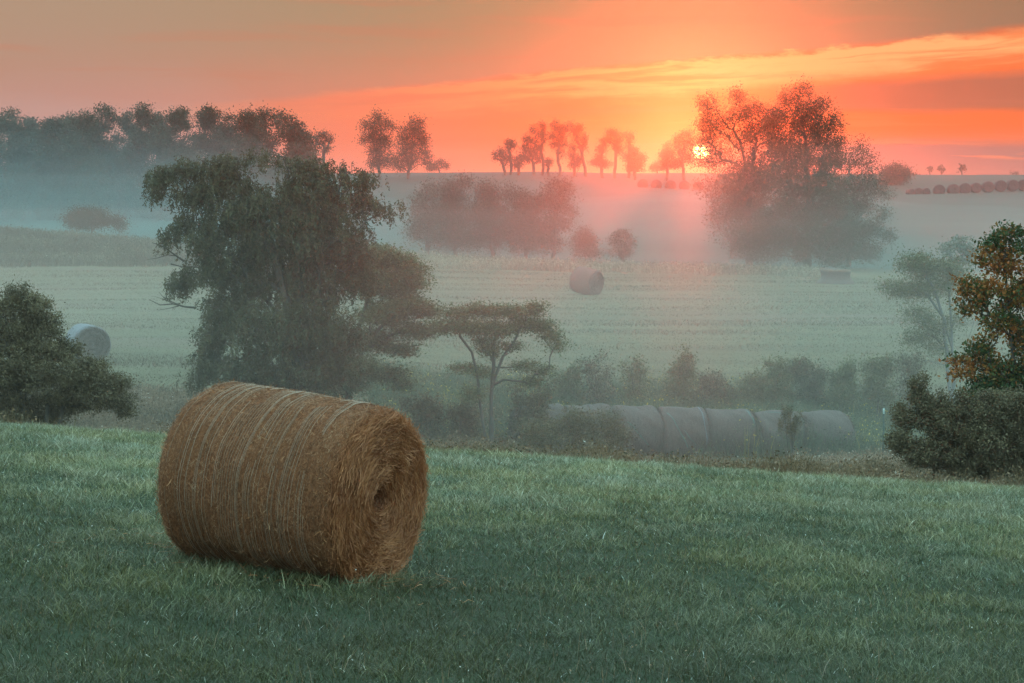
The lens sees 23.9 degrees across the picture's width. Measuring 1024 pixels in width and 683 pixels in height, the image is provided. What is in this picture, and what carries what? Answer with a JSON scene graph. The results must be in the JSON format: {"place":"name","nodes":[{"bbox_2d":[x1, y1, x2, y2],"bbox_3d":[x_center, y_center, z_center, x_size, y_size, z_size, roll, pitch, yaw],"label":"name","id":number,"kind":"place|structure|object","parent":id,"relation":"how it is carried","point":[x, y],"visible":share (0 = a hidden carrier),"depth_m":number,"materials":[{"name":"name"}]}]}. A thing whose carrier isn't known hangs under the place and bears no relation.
{"place":"outdoors","nodes":[
{"label":"outdoors","id":0,"kind":"place"},
{"bbox_2d":[62,528,523,604],"bbox_3d":[-1.913,1.855,20.404,4.172,0.339,2.338,2,3,28],"label":"loose straw","id":1,"kind":"object","parent":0,"point":[290,572],"visible":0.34,"depth_m":19.91,"materials":[{"name":"plant"}]},
{"bbox_2d":[0,420,1023,682],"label":"meadow grass","id":2,"kind":"structure","parent":0,"point":[910,510],"depth_m":20.57,"materials":[{"name":"green plant"}]},
{"bbox_2d":[0,172,1023,682],"bbox_3d":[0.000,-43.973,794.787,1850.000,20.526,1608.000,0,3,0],"label":"ground","id":3,"kind":"structure","parent":0,"point":[664,222],"depth_m":103.55,"materials":[{"name":"green plant"}]},
{"bbox_2d":[0,112,32,221],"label":"woodland tree","id":4,"kind":"object","parent":3,"relation":"on","point":[14,212],"visible":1,"depth_m":281.72,"materials":[{"name":"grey plant"}]},
{"bbox_2d":[0,106,45,218],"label":"woodland tree","id":5,"kind":"object","parent":3,"relation":"on","point":[21,184],"visible":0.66,"depth_m":288.46,"materials":[{"name":"grey plant"}]},
{"bbox_2d":[4,115,52,214],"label":"woodland tree","id":6,"kind":"object","parent":3,"relation":"on","point":[31,123],"visible":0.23,"depth_m":296.53,"materials":[{"name":"grey plant"}]},
{"bbox_2d":[24,114,80,220],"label":"woodland tree","id":7,"kind":"object","parent":3,"relation":"on","point":[45,157],"visible":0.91,"depth_m":284.58,"materials":[{"name":"green plant"}]},
{"bbox_2d":[40,111,80,212],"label":"woodland tree","id":8,"kind":"object","parent":3,"relation":"on","point":[68,116],"visible":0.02,"depth_m":292.64,"materials":[{"name":"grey plant"}]},
{"bbox_2d":[0,274,144,425],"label":"bush","id":9,"kind":"object","parent":3,"relation":"on","point":[26,374],"visible":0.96,"depth_m":55.83,"materials":[{"name":"green plant"}]},
{"bbox_2d":[64,323,110,361],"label":"hay bale","id":10,"kind":"object","parent":3,"relation":"on","point":[95,340],"visible":0.71,"depth_m":92.52,"materials":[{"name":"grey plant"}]},
{"bbox_2d":[57,107,120,213],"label":"woodland tree","id":11,"kind":"object","parent":3,"relation":"on","point":[92,185],"visible":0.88,"depth_m":280.81,"materials":[{"name":"green plant"}]},
{"bbox_2d":[54,199,131,235],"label":"wild shrub","id":12,"kind":"object","parent":3,"relation":"on","point":[84,218],"visible":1,"depth_m":213.59,"materials":[{"name":"green plant"}]},
{"bbox_2d":[67,101,137,217],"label":"woodland tree","id":13,"kind":"object","parent":3,"relation":"on","point":[106,150],"visible":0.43,"depth_m":288.57,"materials":[{"name":"grey plant"}]},
{"bbox_2d":[99,107,151,211],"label":"woodland tree","id":14,"kind":"object","parent":3,"relation":"on","point":[125,120],"visible":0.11,"depth_m":296.48,"materials":[{"name":"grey plant"}]},
{"bbox_2d":[116,101,171,218],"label":"woodland tree","id":15,"kind":"object","parent":3,"relation":"on","point":[136,156],"visible":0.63,"depth_m":284.68,"materials":[{"name":"green plant"}]},
{"bbox_2d":[149,110,177,211],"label":"woodland tree","id":16,"kind":"object","parent":3,"relation":"on","point":[161,119],"visible":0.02,"depth_m":292.57,"materials":[{"name":"grey plant"}]},
{"bbox_2d":[142,104,210,220],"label":"woodland tree","id":17,"kind":"object","parent":3,"relation":"on","point":[177,120],"visible":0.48,"depth_m":280.68,"materials":[{"name":"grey plant"}]},
{"bbox_2d":[181,102,232,213],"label":"woodland tree","id":18,"kind":"object","parent":3,"relation":"on","point":[207,121],"visible":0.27,"depth_m":288.53,"materials":[{"name":"grey plant"}]},
{"bbox_2d":[205,107,239,195],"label":"woodland tree","id":19,"kind":"object","parent":3,"relation":"on","point":[224,129],"visible":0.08,"depth_m":296.60,"materials":[{"name":"grey plant"}]},
{"bbox_2d":[217,103,268,209],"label":"woodland tree","id":20,"kind":"object","parent":3,"relation":"on","point":[246,123],"visible":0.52,"depth_m":284.54,"materials":[{"name":"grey plant"}]},
{"bbox_2d":[0,374,541,452],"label":"valley weeds","id":21,"kind":"object","parent":3,"relation":"on","point":[148,413],"visible":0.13,"depth_m":79.13,"materials":[{"name":"plant"}]},
{"bbox_2d":[140,146,410,399],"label":"locust tree","id":22,"kind":"object","parent":3,"relation":"on","point":[303,232],"visible":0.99,"depth_m":71.74,"materials":[{"name":"green plant"}]},
{"bbox_2d":[255,106,303,208],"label":"woodland tree","id":23,"kind":"object","parent":3,"relation":"on","point":[270,143],"visible":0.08,"depth_m":292.57,"materials":[{"name":"grey plant"}]},
{"bbox_2d":[253,109,325,212],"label":"woodland tree","id":24,"kind":"object","parent":3,"relation":"on","point":[295,131],"visible":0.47,"depth_m":280.67,"materials":[{"name":"grey plant"}]},
{"bbox_2d":[153,379,431,584],"bbox_3d":[-1.837,1.196,20.277,1.964,1.644,1.730,6,6,30],"label":"hay bale","id":25,"kind":"object","parent":3,"relation":"on","point":[302,481],"visible":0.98,"depth_m":19.72,"materials":[{"name":"plant"}]},
{"bbox_2d":[139,547,451,594],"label":"longer grass","id":26,"kind":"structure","parent":3,"relation":"on","point":[317,577],"depth_m":19.85,"materials":[{"name":"green plant"}]},
{"bbox_2d":[280,122,324,199],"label":"woodland tree","id":27,"kind":"object","parent":3,"relation":"on","point":[304,146],"visible":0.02,"depth_m":288.96,"materials":[{"name":"grey plant"}]},
{"bbox_2d":[310,126,338,172],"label":"ridge tree","id":28,"kind":"object","parent":3,"relation":"on","point":[326,148],"visible":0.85,"depth_m":323.81,"materials":[{"name":"brown plant"}]},
{"bbox_2d":[354,104,401,178],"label":"ridge tree","id":29,"kind":"object","parent":3,"relation":"on","point":[378,152],"visible":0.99,"depth_m":333.61,"materials":[{"name":"green plant"}]},
{"bbox_2d":[309,239,450,399],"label":"spreading tree","id":30,"kind":"object","parent":3,"relation":"on","point":[401,307],"visible":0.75,"depth_m":77.80,"materials":[{"name":"green plant"}]},
{"bbox_2d":[385,112,436,178],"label":"ridge tree","id":31,"kind":"object","parent":3,"relation":"on","point":[410,150],"visible":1,"depth_m":331.92,"materials":[{"name":"green plant"}]},
{"bbox_2d":[0,224,826,276],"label":"tall grass","id":32,"kind":"structure","parent":3,"relation":"on","point":[53,247],"depth_m":165.94,"materials":[{"name":"plant"}]},
{"bbox_2d":[394,390,453,441],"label":"hedge shrub","id":33,"kind":"object","parent":3,"relation":"on","point":[427,418],"visible":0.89,"depth_m":78.11,"materials":[{"name":"green plant"}]},
{"bbox_2d":[397,174,466,255],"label":"grove tree","id":34,"kind":"object","parent":3,"relation":"on","point":[417,227],"visible":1,"depth_m":185.38,"materials":[{"name":"green plant"}]},
{"bbox_2d":[425,157,451,172],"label":"bush","id":35,"kind":"object","parent":3,"relation":"on","point":[435,166],"visible":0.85,"depth_m":448.65,"materials":[{"name":"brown plant"}]},
{"bbox_2d":[430,169,489,255],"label":"grove tree","id":36,"kind":"object","parent":3,"relation":"on","point":[463,229],"visible":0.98,"depth_m":186.32,"materials":[{"name":"green plant"}]},
{"bbox_2d":[440,396,488,442],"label":"hedge shrub","id":37,"kind":"object","parent":3,"relation":"on","point":[456,414],"visible":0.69,"depth_m":78.11,"materials":[{"name":"green plant"}]},
{"bbox_2d":[460,172,517,257],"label":"grove tree","id":38,"kind":"object","parent":3,"relation":"on","point":[487,194],"visible":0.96,"depth_m":187.15,"materials":[{"name":"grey plant"}]},
{"bbox_2d":[420,296,576,441],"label":"tree","id":39,"kind":"object","parent":3,"relation":"on","point":[520,315],"visible":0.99,"depth_m":76.03,"materials":[{"name":"green plant"}]},
{"bbox_2d":[489,145,512,174],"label":"ridge tree","id":40,"kind":"object","parent":3,"relation":"on","point":[501,153],"visible":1,"depth_m":337.01,"materials":[{"name":"brown plant"}]},
{"bbox_2d":[501,138,518,174],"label":"ridge tree","id":41,"kind":"object","parent":3,"relation":"on","point":[509,144],"visible":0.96,"depth_m":340.92,"materials":[{"name":"brown plant"}]},
{"bbox_2d":[0,399,1023,486],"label":"brown weeds","id":42,"kind":"object","parent":3,"relation":"on","point":[884,470],"visible":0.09,"depth_m":47.66,"materials":[{"name":"plant"}]},
{"bbox_2d":[509,151,527,174],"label":"ridge tree","id":43,"kind":"object","parent":3,"relation":"on","point":[517,164],"visible":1,"depth_m":337.02,"materials":[{"name":"brown plant"}]},
{"bbox_2d":[494,179,566,258],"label":"grove tree","id":44,"kind":"object","parent":3,"relation":"on","point":[524,221],"visible":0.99,"depth_m":186.19,"materials":[{"name":"green plant"}]},
{"bbox_2d":[505,378,556,440],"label":"hedge shrub","id":45,"kind":"object","parent":3,"relation":"on","point":[536,404],"visible":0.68,"depth_m":78.09,"materials":[{"name":"green plant"}]},
{"bbox_2d":[517,123,545,175],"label":"ridge tree","id":46,"kind":"object","parent":3,"relation":"on","point":[534,155],"visible":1,"depth_m":334.94,"materials":[{"name":"orange plant"}]},
{"bbox_2d":[507,403,568,452],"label":"hay bale","id":47,"kind":"object","parent":3,"relation":"on","point":[558,407],"visible":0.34,"depth_m":78.79,"materials":[{"name":"grey"}]},
{"bbox_2d":[536,119,549,174],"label":"ridge tree","id":48,"kind":"object","parent":3,"relation":"on","point":[542,126],"visible":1,"depth_m":336.88,"materials":[{"name":"orange plant"}]},
{"bbox_2d":[538,156,556,175],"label":"ridge tree","id":49,"kind":"object","parent":3,"relation":"on","point":[548,161],"visible":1,"depth_m":337.18,"materials":[{"name":"orange plant"}]},
{"bbox_2d":[529,171,584,259],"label":"grove tree","id":50,"kind":"object","parent":3,"relation":"on","point":[562,189],"visible":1,"depth_m":185.65,"materials":[{"name":"brown plant"}]},
{"bbox_2d":[545,118,570,176],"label":"ridge tree","id":51,"kind":"object","parent":3,"relation":"on","point":[558,130],"visible":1,"depth_m":331.84,"materials":[{"name":"orange plant"}]},
{"bbox_2d":[546,359,587,404],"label":"hedge shrub","id":52,"kind":"object","parent":3,"relation":"on","point":[565,382],"visible":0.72,"depth_m":87.08,"materials":[{"name":"green plant"}]},
{"bbox_2d":[509,402,639,452],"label":"bramble bush","id":53,"kind":"object","parent":3,"relation":"on","point":[531,435],"visible":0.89,"depth_m":70.10,"materials":[{"name":"green plant"}]},
{"bbox_2d":[562,142,586,175],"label":"ridge tree","id":54,"kind":"object","parent":3,"relation":"on","point":[575,159],"visible":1,"depth_m":334.98,"materials":[{"name":"orange plant"}]},
{"bbox_2d":[566,121,589,176],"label":"ridge tree","id":55,"kind":"object","parent":3,"relation":"on","point":[577,129],"visible":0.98,"depth_m":334.92,"materials":[{"name":"orange plant"}]},
{"bbox_2d":[563,224,605,259],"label":"wild shrub","id":56,"kind":"object","parent":3,"relation":"on","point":[585,245],"visible":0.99,"depth_m":181.44,"materials":[{"name":"brown plant"}]},
{"bbox_2d":[569,266,604,294],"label":"hay bale","id":57,"kind":"object","parent":3,"relation":"on","point":[586,281],"visible":1,"depth_m":135.49,"materials":[{"name":"grey plant"}]},
{"bbox_2d":[564,403,615,451],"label":"hay bale","id":58,"kind":"object","parent":3,"relation":"on","point":[596,406],"visible":0.24,"depth_m":79.03,"materials":[{"name":"grey plastic"}]},
{"bbox_2d":[572,346,624,404],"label":"hedge shrub","id":59,"kind":"object","parent":3,"relation":"on","point":[602,395],"visible":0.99,"depth_m":87.18,"materials":[{"name":"green plant"}]},
{"bbox_2d":[593,133,611,177],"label":"ridge tree","id":60,"kind":"object","parent":3,"relation":"on","point":[599,158],"visible":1,"depth_m":331.03,"materials":[{"name":"orange plant"}]},
{"bbox_2d":[602,126,626,177],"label":"ridge tree","id":61,"kind":"object","parent":3,"relation":"on","point":[617,146],"visible":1,"depth_m":330.86,"materials":[{"name":"orange plant"}]},
{"bbox_2d":[604,228,638,259],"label":"wild shrub","id":62,"kind":"object","parent":3,"relation":"on","point":[622,247],"visible":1,"depth_m":181.69,"materials":[{"name":"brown plant"}]},
{"bbox_2d":[619,128,636,177],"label":"ridge tree","id":63,"kind":"object","parent":3,"relation":"on","point":[630,136],"visible":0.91,"depth_m":332.89,"materials":[{"name":"orange plant"}]},
{"bbox_2d":[612,347,656,405],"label":"hedge shrub","id":64,"kind":"object","parent":3,"relation":"on","point":[630,371],"visible":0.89,"depth_m":87.14,"materials":[{"name":"green plant"}]},
{"bbox_2d":[620,145,648,179],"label":"ridge tree","id":65,"kind":"object","parent":3,"relation":"on","point":[635,165],"visible":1,"depth_m":328.88,"materials":[{"name":"orange plant"}]},
{"bbox_2d":[611,405,663,456],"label":"hay bale","id":66,"kind":"object","parent":3,"relation":"on","point":[651,433],"visible":0.58,"depth_m":79.04,"materials":[{"name":"white plastic"}]},
{"bbox_2d":[637,179,647,187],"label":"hay bale","id":67,"kind":"object","parent":3,"relation":"on","point":[642,183],"visible":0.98,"depth_m":316.61},
{"bbox_2d":[363,354,942,463],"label":"goldenrod weeds","id":68,"kind":"object","parent":3,"relation":"on","point":[868,428],"visible":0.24,"depth_m":85.82,"materials":[{"name":"plant"}]},
{"bbox_2d":[651,179,661,187],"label":"hay bale","id":69,"kind":"object","parent":3,"relation":"on","point":[656,183],"visible":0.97,"depth_m":316.62},
{"bbox_2d":[648,160,665,172],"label":"ridge tree","id":70,"kind":"object","parent":3,"relation":"on","point":[654,166],"visible":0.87,"depth_m":458.84,"materials":[{"name":"plant"}]},
{"bbox_2d":[655,139,680,180],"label":"ridge tree","id":71,"kind":"object","parent":3,"relation":"on","point":[665,156],"visible":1,"depth_m":328.85,"materials":[{"name":"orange plant"}]},
{"bbox_2d":[665,180,675,188],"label":"hay bale","id":72,"kind":"object","parent":3,"relation":"on","point":[670,184],"visible":0.97,"depth_m":316.62},
{"bbox_2d":[661,339,700,407],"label":"hedge shrub","id":73,"kind":"object","parent":3,"relation":"on","point":[682,369],"visible":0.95,"depth_m":87.05,"materials":[{"name":"green plant"}]},
{"bbox_2d":[668,128,693,180],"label":"ridge tree","id":74,"kind":"object","parent":3,"relation":"on","point":[679,139],"visible":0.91,"depth_m":329.03,"materials":[{"name":"orange plant"}]},
{"bbox_2d":[658,406,710,456],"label":"hay bale","id":75,"kind":"object","parent":3,"relation":"on","point":[689,426],"visible":0.74,"depth_m":79.30,"materials":[{"name":"white plastic"}]},
{"bbox_2d":[679,181,689,188],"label":"hay bale","id":76,"kind":"object","parent":3,"relation":"on","point":[682,184],"visible":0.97,"depth_m":316.62},
{"bbox_2d":[690,366,740,409],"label":"hedge shrub","id":77,"kind":"object","parent":3,"relation":"on","point":[723,393],"visible":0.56,"depth_m":87.05,"materials":[{"name":"green plant"}]},
{"bbox_2d":[681,162,774,257],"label":"tall tree","id":78,"kind":"object","parent":3,"relation":"on","point":[717,220],"visible":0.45,"depth_m":214.20,"materials":[{"name":"green plant"}]},
{"bbox_2d":[705,408,757,456],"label":"hay bale","id":79,"kind":"object","parent":3,"relation":"on","point":[717,418],"visible":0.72,"depth_m":79.51,"materials":[{"name":"white plastic"}]},
{"bbox_2d":[678,80,792,264],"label":"tall tree","id":80,"kind":"object","parent":3,"relation":"on","point":[750,173],"visible":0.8,"depth_m":177.24,"materials":[{"name":"green plant"}]},
{"bbox_2d":[733,365,771,410],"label":"hedge shrub","id":81,"kind":"object","parent":3,"relation":"on","point":[746,388],"visible":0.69,"depth_m":87.09,"materials":[{"name":"green plant"}]},
{"bbox_2d":[754,410,806,457],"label":"hay bale","id":82,"kind":"object","parent":3,"relation":"on","point":[766,418],"visible":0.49,"depth_m":79.76,"materials":[{"name":"grey plastic"}]},
{"bbox_2d":[760,350,804,409],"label":"hedge shrub","id":83,"kind":"object","parent":3,"relation":"on","point":[781,378],"visible":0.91,"depth_m":86.97,"materials":[{"name":"green plant"}]},
{"bbox_2d":[777,404,802,457],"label":"dry weed plant","id":84,"kind":"object","parent":3,"relation":"on","point":[791,429],"visible":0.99,"depth_m":66.19,"materials":[{"name":"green plant"}]},
{"bbox_2d":[783,351,832,410],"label":"hedge shrub","id":85,"kind":"object","parent":3,"relation":"on","point":[805,373],"visible":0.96,"depth_m":87.07,"materials":[{"name":"green plant"}]},
{"bbox_2d":[723,73,902,268],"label":"tall tree","id":86,"kind":"object","parent":3,"relation":"on","point":[804,239],"visible":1,"depth_m":173.15,"materials":[{"name":"green plant"}]},
{"bbox_2d":[801,410,857,456],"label":"hay bale","id":87,"kind":"object","parent":3,"relation":"on","point":[833,420],"visible":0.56,"depth_m":80.07,"materials":[{"name":"grey plastic"}]},
{"bbox_2d":[816,267,853,283],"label":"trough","id":88,"kind":"object","parent":3,"relation":"on","point":[831,275],"visible":0.99,"depth_m":149.34,"materials":[{"name":"plant"}]},
{"bbox_2d":[775,445,905,471],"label":"pale seed weeds","id":89,"kind":"object","parent":3,"relation":"on","point":[838,455],"visible":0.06,"depth_m":72.70,"materials":[{"name":"plant"}]},
{"bbox_2d":[820,353,867,413],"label":"hedge shrub","id":90,"kind":"object","parent":3,"relation":"on","point":[844,393],"visible":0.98,"depth_m":87.03,"materials":[{"name":"green plant"}]},
{"bbox_2d":[820,131,898,267],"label":"tall tree","id":91,"kind":"object","parent":3,"relation":"on","point":[862,189],"visible":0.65,"depth_m":179.23,"materials":[{"name":"green plant"}]},
{"bbox_2d":[854,348,901,420],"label":"hedge shrub","id":92,"kind":"object","parent":3,"relation":"on","point":[876,389],"visible":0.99,"depth_m":87.06,"materials":[{"name":"green plant"}]},
{"bbox_2d":[876,160,917,185],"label":"ridge tree","id":93,"kind":"object","parent":3,"relation":"on","point":[898,176],"visible":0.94,"depth_m":325.07,"materials":[{"name":"green plant"}]},
{"bbox_2d":[891,346,932,411],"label":"hedge shrub","id":94,"kind":"object","parent":3,"relation":"on","point":[910,362],"visible":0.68,"depth_m":87.09,"materials":[{"name":"green plant"}]},
{"bbox_2d":[866,235,979,403],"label":"tree","id":95,"kind":"object","parent":3,"relation":"on","point":[909,264],"visible":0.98,"depth_m":89.99,"materials":[{"name":"plant"}]},
{"bbox_2d":[932,184,944,193],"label":"hay bale","id":96,"kind":"object","parent":3,"relation":"on","point":[939,189],"visible":0.96,"depth_m":307.68},
{"bbox_2d":[875,365,1023,483],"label":"thicket bush","id":97,"kind":"object","parent":3,"relation":"on","point":[977,425],"visible":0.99,"depth_m":49.88,"materials":[{"name":"green plant"}]},
{"bbox_2d":[946,184,959,192],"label":"hay bale","id":98,"kind":"object","parent":3,"relation":"on","point":[953,188],"visible":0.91,"depth_m":307.67},
{"bbox_2d":[932,234,979,321],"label":"slender tree","id":99,"kind":"object","parent":3,"relation":"on","point":[963,247],"visible":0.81,"depth_m":117.89,"materials":[{"name":"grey plant"}]},
{"bbox_2d":[959,183,970,192],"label":"hay bale","id":100,"kind":"object","parent":3,"relation":"on","point":[965,187],"visible":0.98,"depth_m":307.66},
{"bbox_2d":[970,182,981,192],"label":"hay bale","id":101,"kind":"object","parent":3,"relation":"on","point":[976,187],"visible":1,"depth_m":307.65},
{"bbox_2d":[937,219,1023,406],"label":"autumn tree","id":102,"kind":"object","parent":3,"relation":"on","point":[1012,369],"visible":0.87,"depth_m":51.89,"materials":[{"name":"green plant"}]},
{"bbox_2d":[981,181,993,191],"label":"hay bale","id":103,"kind":"object","parent":3,"relation":"on","point":[987,186],"visible":1,"depth_m":307.66},
{"bbox_2d":[994,180,1006,191],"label":"hay bale","id":104,"kind":"object","parent":3,"relation":"on","point":[1000,185],"visible":1,"depth_m":307.65},
{"bbox_2d":[1006,180,1018,190],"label":"hay bale","id":105,"kind":"object","parent":3,"relation":"on","point":[1012,185],"visible":1,"depth_m":307.65},
{"bbox_2d":[0,0,1023,174],"label":"sky","id":106,"kind":"structure","parent":0,"point":[933,83],"materials":[{"name":"orange"}]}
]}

